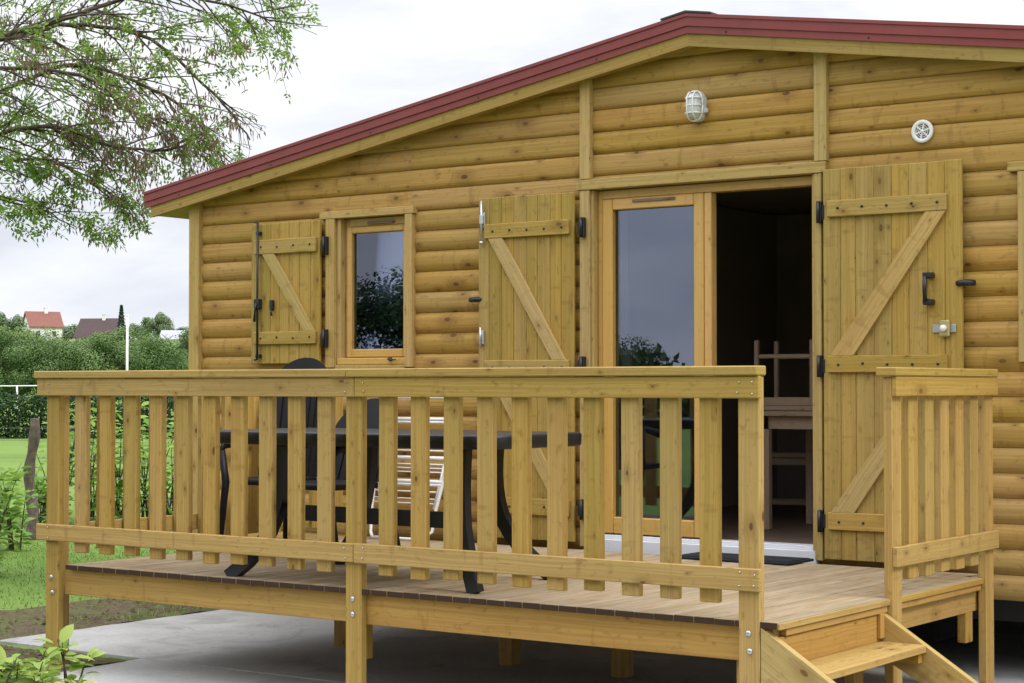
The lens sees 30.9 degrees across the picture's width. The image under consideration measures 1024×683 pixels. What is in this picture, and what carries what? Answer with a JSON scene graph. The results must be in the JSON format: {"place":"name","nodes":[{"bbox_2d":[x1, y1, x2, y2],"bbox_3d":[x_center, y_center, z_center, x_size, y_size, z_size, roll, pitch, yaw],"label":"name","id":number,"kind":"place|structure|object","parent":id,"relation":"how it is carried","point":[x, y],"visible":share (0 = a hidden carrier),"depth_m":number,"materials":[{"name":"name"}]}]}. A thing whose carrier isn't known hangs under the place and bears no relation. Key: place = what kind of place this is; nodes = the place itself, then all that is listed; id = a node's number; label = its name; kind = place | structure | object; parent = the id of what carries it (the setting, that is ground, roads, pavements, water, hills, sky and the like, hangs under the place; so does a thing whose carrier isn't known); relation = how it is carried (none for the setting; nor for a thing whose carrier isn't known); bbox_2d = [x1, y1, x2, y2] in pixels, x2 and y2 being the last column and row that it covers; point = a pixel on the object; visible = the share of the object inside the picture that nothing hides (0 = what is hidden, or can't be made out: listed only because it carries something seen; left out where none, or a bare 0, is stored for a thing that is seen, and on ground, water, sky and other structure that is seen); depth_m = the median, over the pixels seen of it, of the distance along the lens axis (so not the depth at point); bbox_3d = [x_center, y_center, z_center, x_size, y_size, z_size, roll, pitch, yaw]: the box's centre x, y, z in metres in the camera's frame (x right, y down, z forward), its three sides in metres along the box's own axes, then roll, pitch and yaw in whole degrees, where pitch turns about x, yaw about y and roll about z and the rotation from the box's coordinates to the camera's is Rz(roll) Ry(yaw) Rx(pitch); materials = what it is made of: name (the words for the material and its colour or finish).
{"place":"outdoors","nodes":[
{"label":"outdoors","id":0,"kind":"place"},
{"bbox_2d":[21,307,63,339],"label":"hill house","id":1,"kind":"structure","parent":0,"point":[36,320],"depth_m":468.47,"materials":[{"name":"red ceramic"}]},
{"bbox_2d":[63,674,95,682],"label":"sapling","id":2,"kind":"object","parent":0,"point":[80,680],"visible":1,"depth_m":7.66,"materials":[{"name":"green plant"}]},
{"bbox_2d":[0,340,206,670],"bbox_3d":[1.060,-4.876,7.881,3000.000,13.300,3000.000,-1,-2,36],"label":"ground","id":3,"kind":"structure","parent":0,"point":[13,454],"depth_m":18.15,"materials":[{"name":"green plant"}]},
{"bbox_2d":[0,311,26,330],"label":"hilltop tree","id":4,"kind":"object","parent":3,"relation":"on","point":[13,323],"visible":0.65,"depth_m":429.25,"materials":[{"name":"green plant"}]},
{"bbox_2d":[0,463,31,576],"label":"young shrub","id":5,"kind":"object","parent":3,"relation":"on","point":[4,504],"visible":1,"depth_m":15.49,"materials":[{"name":"green plant"}]},
{"bbox_2d":[0,385,36,420],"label":"white barrier","id":6,"kind":"object","parent":3,"relation":"on","point":[16,386],"visible":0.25,"depth_m":59.99,"materials":[{"name":"metal"}]},
{"bbox_2d":[0,467,38,550],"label":"young shrub","id":7,"kind":"object","parent":3,"relation":"on","point":[12,543],"visible":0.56,"depth_m":17.96,"materials":[{"name":"green plant"}]},
{"bbox_2d":[0,324,40,399],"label":"belt tree","id":8,"kind":"object","parent":3,"relation":"on","point":[5,347],"visible":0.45,"depth_m":151.07,"materials":[{"name":"green plant"}]},
{"bbox_2d":[9,325,53,395],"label":"belt tree","id":9,"kind":"object","parent":3,"relation":"on","point":[28,330],"visible":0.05,"depth_m":184.91,"materials":[{"name":"green plant"}]},
{"bbox_2d":[1,331,80,400],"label":"belt tree","id":10,"kind":"object","parent":3,"relation":"on","point":[40,356],"visible":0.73,"depth_m":149.41,"materials":[{"name":"green plant"}]},
{"bbox_2d":[21,463,72,524],"bbox_3d":[-5.342,1.751,21.088,0.576,0.774,0.684,0,-1,3],"label":"young shrub","id":11,"kind":"object","parent":3,"relation":"on","point":[40,489],"visible":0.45,"depth_m":20.98,"materials":[{"name":"green plant"}]},
{"bbox_2d":[35,325,80,369],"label":"belt tree","id":12,"kind":"object","parent":3,"relation":"on","point":[54,337],"visible":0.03,"depth_m":185.42,"materials":[{"name":"green plant"}]},
{"bbox_2d":[26,409,93,524],"bbox_3d":[-5.247,1.432,21.455,0.549,1.407,0.852,-1,-2,36],"label":"young shrub","id":13,"kind":"object","parent":3,"relation":"on","point":[71,462],"visible":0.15,"depth_m":21.52,"materials":[{"name":"green plant"}]},
{"bbox_2d":[0,644,127,678],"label":"soil bed","id":14,"kind":"object","parent":3,"relation":"on","point":[39,657],"visible":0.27,"depth_m":10.72,"materials":[{"name":"brown soil"}]},
{"bbox_2d":[0,657,37,682],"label":"sapling","id":15,"kind":"object","parent":14,"relation":"in","point":[24,679],"visible":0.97,"depth_m":7.71,"materials":[{"name":"green plant"}]},
{"bbox_2d":[0,646,66,682],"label":"sapling","id":16,"kind":"object","parent":14,"relation":"in","point":[41,666],"visible":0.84,"depth_m":7.81,"materials":[{"name":"green plant"}]},
{"bbox_2d":[30,669,63,682],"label":"sapling","id":17,"kind":"object","parent":14,"relation":"in","point":[43,677],"visible":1,"depth_m":7.62,"materials":[{"name":"green plant"}]},
{"bbox_2d":[33,624,106,682],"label":"sapling","id":18,"kind":"object","parent":14,"relation":"in","point":[65,634],"visible":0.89,"depth_m":8.07,"materials":[{"name":"green plant"}]},
{"bbox_2d":[41,337,97,401],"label":"belt tree","id":19,"kind":"object","parent":3,"relation":"on","point":[79,344],"visible":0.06,"depth_m":154.64,"materials":[{"name":"green plant"}]},
{"bbox_2d":[62,324,77,339],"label":"hilltop tree","id":20,"kind":"object","parent":3,"relation":"on","point":[68,331],"visible":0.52,"depth_m":487.48,"materials":[{"name":"green plant"}]},
{"bbox_2d":[0,418,172,539],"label":"wire fence","id":21,"kind":"object","parent":3,"relation":"on","point":[33,440],"visible":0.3,"depth_m":19.21,"materials":[{"name":"grey wood"}]},
{"bbox_2d":[0,389,173,438],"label":"hedge","id":22,"kind":"object","parent":3,"relation":"on","point":[13,426],"visible":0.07,"depth_m":57.62,"materials":[{"name":"green plant"}]},
{"bbox_2d":[69,401,119,520],"bbox_3d":[-5.011,1.413,21.973,0.765,1.488,0.872,-1,-2,36],"label":"young shrub","id":23,"kind":"object","parent":3,"relation":"on","point":[93,495],"visible":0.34,"depth_m":21.93,"materials":[{"name":"green plant"}]},
{"bbox_2d":[73,314,128,339],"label":"hill house","id":24,"kind":"structure","parent":3,"relation":"on","point":[89,326],"depth_m":478.59,"materials":[{"name":"brown tile"}]},
{"bbox_2d":[66,331,142,402],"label":"belt tree","id":25,"kind":"object","parent":3,"relation":"on","point":[101,355],"visible":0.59,"depth_m":151.57,"materials":[{"name":"green plant"}]},
{"bbox_2d":[0,598,221,639],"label":"soil border","id":26,"kind":"object","parent":3,"relation":"on","point":[25,626],"visible":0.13,"depth_m":12.78,"materials":[{"name":"brown soil"}]},
{"bbox_2d":[0,598,197,668],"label":"soil clods","id":27,"kind":"object","parent":26,"relation":"on","point":[132,609],"visible":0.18,"depth_m":12.56,"materials":[{"name":"brown soil"}]},
{"bbox_2d":[83,326,143,397],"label":"belt tree","id":28,"kind":"object","parent":3,"relation":"on","point":[113,334],"visible":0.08,"depth_m":185.29,"materials":[{"name":"green plant"}]},
{"bbox_2d":[90,396,148,517],"bbox_3d":[-4.306,1.375,20.935,0.844,1.528,0.646,-1,-2,36],"label":"young shrub","id":29,"kind":"object","parent":3,"relation":"on","point":[119,490],"visible":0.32,"depth_m":20.94,"materials":[{"name":"green plant"}]},
{"bbox_2d":[116,305,125,331],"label":"conifer","id":30,"kind":"object","parent":3,"relation":"on","point":[121,316],"visible":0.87,"depth_m":450.17,"materials":[{"name":"green plant"}]},
{"bbox_2d":[126,314,128,369],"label":"white pole","id":31,"kind":"object","parent":3,"relation":"on","point":[127,315],"visible":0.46,"depth_m":75.00,"materials":[{"name":"metal"}]},
{"bbox_2d":[111,334,158,397],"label":"belt tree","id":32,"kind":"object","parent":3,"relation":"on","point":[134,347],"visible":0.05,"depth_m":157.27,"materials":[{"name":"green plant"}]},
{"bbox_2d":[128,323,152,338],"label":"hilltop tree","id":33,"kind":"object","parent":3,"relation":"on","point":[133,326],"visible":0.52,"depth_m":469.01,"materials":[{"name":"green plant"}]},
{"bbox_2d":[119,401,173,516],"bbox_3d":[-4.200,1.426,21.883,0.823,1.471,0.796,-1,-2,36],"label":"young shrub","id":34,"kind":"object","parent":3,"relation":"on","point":[144,505],"visible":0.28,"depth_m":21.88,"materials":[{"name":"green plant"}]},
{"bbox_2d":[129,327,171,343],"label":"belt tree","id":35,"kind":"object","parent":3,"relation":"on","point":[139,336],"visible":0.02,"depth_m":192.20,"materials":[{"name":"green plant"}]},
{"bbox_2d":[124,333,188,404],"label":"belt tree","id":36,"kind":"object","parent":3,"relation":"on","point":[155,349],"visible":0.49,"depth_m":150.19,"materials":[{"name":"green plant"}]},
{"bbox_2d":[141,418,173,514],"bbox_3d":[-4.008,1.437,21.501,0.789,1.422,0.910,1,-2,-21],"label":"young shrub","id":37,"kind":"object","parent":3,"relation":"on","point":[170,498],"visible":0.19,"depth_m":21.42,"materials":[{"name":"green plant"}]},
{"bbox_2d":[141,312,174,336],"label":"hilltop tree","id":38,"kind":"object","parent":3,"relation":"on","point":[162,322],"visible":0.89,"depth_m":439.02,"materials":[{"name":"green plant"}]},
{"bbox_2d":[0,0,326,254],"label":"ash tree","id":39,"kind":"object","parent":3,"relation":"on","point":[36,172],"visible":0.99,"depth_m":16.94,"materials":[{"name":"green plant"}]},
{"bbox_2d":[159,330,187,340],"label":"storage shed","id":40,"kind":"structure","parent":3,"relation":"on","point":[169,333],"depth_m":427.94,"materials":[{"name":"grey"}]},
{"bbox_2d":[159,331,187,361],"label":"belt tree","id":41,"kind":"object","parent":3,"relation":"on","point":[178,339],"visible":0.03,"depth_m":188.79,"materials":[{"name":"green plant"}]},
{"bbox_2d":[169,326,188,364],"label":"belt tree","id":42,"kind":"object","parent":3,"relation":"on","point":[183,347],"visible":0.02,"depth_m":159.91,"materials":[{"name":"green plant"}]},
{"bbox_2d":[23,659,336,682],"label":"concrete path","id":43,"kind":"structure","parent":0,"point":[142,671],"depth_m":10.11,"materials":[{"name":"grey concrete"}]},
{"bbox_2d":[0,609,1023,682],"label":"concrete slab","id":44,"kind":"structure","parent":0,"point":[289,646],"depth_m":10.91,"materials":[{"name":"grey concrete"}]},
{"bbox_2d":[65,537,983,682],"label":"timber deck","id":45,"kind":"structure","parent":44,"relation":"on","point":[801,597],"depth_m":9.04,"materials":[{"name":"brown wood"}]},
{"bbox_2d":[60,377,345,663],"bbox_3d":[-1.780,1.022,11.432,0.182,1.660,2.556,-1,-2,36],"label":"deck railing","id":46,"kind":"object","parent":45,"relation":"attached to","point":[253,467],"visible":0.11,"depth_m":11.19,"materials":[{"name":"brown wood"}]},
{"bbox_2d":[220,358,329,538],"bbox_3d":[-1.405,0.680,11.241,0.519,1.174,0.674,-1,-2,24],"label":"garden chair","id":47,"kind":"object","parent":45,"relation":"on","point":[311,409],"visible":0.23,"depth_m":11.37,"materials":[{"name":"black plastic"}]},
{"bbox_2d":[305,398,400,545],"bbox_3d":[-1.013,0.792,10.712,0.604,0.924,0.674,-1,-2,42],"label":"garden chair","id":48,"kind":"object","parent":45,"relation":"on","point":[372,423],"visible":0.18,"depth_m":10.91,"materials":[{"name":"black plastic"}]},
{"bbox_2d":[34,366,765,682],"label":"deck railing","id":49,"kind":"object","parent":45,"relation":"attached to","point":[710,576],"visible":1,"depth_m":8.85,"materials":[{"name":"brown wood"}]},
{"bbox_2d":[220,428,581,593],"bbox_3d":[-0.644,0.860,9.645,1.950,0.785,0.925,-1,-2,36],"label":"garden table","id":50,"kind":"object","parent":45,"relation":"on","point":[504,517],"visible":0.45,"depth_m":9.40,"materials":[{"name":"plastic"}]},
{"bbox_2d":[369,397,443,540],"bbox_3d":[-0.657,0.813,11.992,0.631,0.925,0.229,-1,-2,36],"label":"folding chair","id":51,"kind":"object","parent":45,"relation":"on","point":[439,484],"visible":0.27,"depth_m":11.97,"materials":[{"name":"white paint"}]},
{"bbox_2d":[682,552,813,564],"bbox_3d":[1.314,1.234,10.571,0.745,0.018,0.315,-1,-2,36],"label":"door mat","id":52,"kind":"object","parent":45,"relation":"on","point":[774,560],"depth_m":10.45,"materials":[{"name":"rubber"}]},
{"bbox_2d":[876,367,998,682],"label":"deck railing","id":53,"kind":"object","parent":45,"relation":"attached to","point":[947,473],"visible":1,"depth_m":9.12,"materials":[{"name":"brown wood"}]},
{"bbox_2d":[143,10,1023,641],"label":"wooden chalet","id":54,"kind":"object","parent":44,"relation":"on","point":[797,188],"visible":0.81,"depth_m":11.47,"materials":[{"name":"brown wood"}]},
{"bbox_2d":[319,206,417,368],"bbox_3d":[-0.948,-0.338,12.544,0.825,1.108,0.154,-1,-2,36],"label":"window","id":55,"kind":"structure","parent":54,"relation":"in","point":[370,292],"depth_m":12.57,"materials":[{"name":"brown wood"}]},
{"bbox_2d":[620,210,631,366],"bbox_3d":[0.900,0.129,11.399,0.700,2.023,0.086,-1,-2,36],"label":"curtain","id":56,"kind":"object","parent":54,"relation":"hanging from","point":[626,353],"visible":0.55,"depth_m":11.51,"materials":[{"name":"white fabric"}]},
{"bbox_2d":[684,90,707,121],"bbox_3d":[1.089,-1.399,11.012,0.138,0.188,0.115,-1,-2,36],"label":"bulkhead lamp","id":57,"kind":"object","parent":54,"relation":"attached to","point":[696,106],"visible":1,"depth_m":10.99,"materials":[{"name":"grey plastic"}]},
{"bbox_2d":[598,176,820,563],"bbox_3d":[1.149,0.176,11.056,1.524,2.236,0.132,-1,-2,36],"label":"patio door","id":58,"kind":"structure","parent":54,"relation":"in","point":[700,196],"depth_m":11.14,"materials":[{"name":"brown wood"}]},
{"bbox_2d":[764,411,812,529],"bbox_3d":[2.019,0.824,11.937,0.595,0.756,0.700,-1,-2,36],"label":"dining table","id":59,"kind":"object","parent":54,"relation":"on","point":[790,420],"visible":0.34,"depth_m":11.83,"materials":[{"name":"brown wood"}]},
{"bbox_2d":[754,340,812,410],"bbox_3d":[1.814,0.219,11.927,0.420,0.450,0.340,-1,-2,33],"label":"wooden stool","id":60,"kind":"object","parent":59,"relation":"on","point":[776,402],"visible":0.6,"depth_m":11.80,"materials":[{"name":"brown wood"}]},
{"bbox_2d":[772,451,805,504],"bbox_3d":[1.973,1.005,13.048,0.420,0.450,0.340,0,-1,16],"label":"wooden stool","id":61,"kind":"object","parent":54,"relation":"on","point":[787,458],"visible":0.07,"depth_m":12.91,"materials":[{"name":"brown wood"}]},
{"bbox_2d":[911,120,933,142],"bbox_3d":[2.259,-1.157,10.211,0.128,0.128,0.014,-1,-2,36],"label":"round vent","id":62,"kind":"object","parent":54,"relation":"attached to","point":[922,131],"visible":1,"depth_m":10.21,"materials":[{"name":"white paint"}]},
{"bbox_2d":[1007,161,1023,361],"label":"window","id":63,"kind":"structure","parent":54,"relation":"in","point":[1018,166],"depth_m":9.85,"materials":[{"name":"brown wood"}]},
{"bbox_2d":[761,613,977,682],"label":"deck steps","id":64,"kind":"structure","parent":44,"relation":"on","point":[828,654],"depth_m":8.18,"materials":[{"name":"brown wood"}]},
{"bbox_2d":[0,0,1023,339],"label":"sky","id":65,"kind":"structure","parent":0,"point":[371,58],"materials":[{"name":"white"}]}
]}

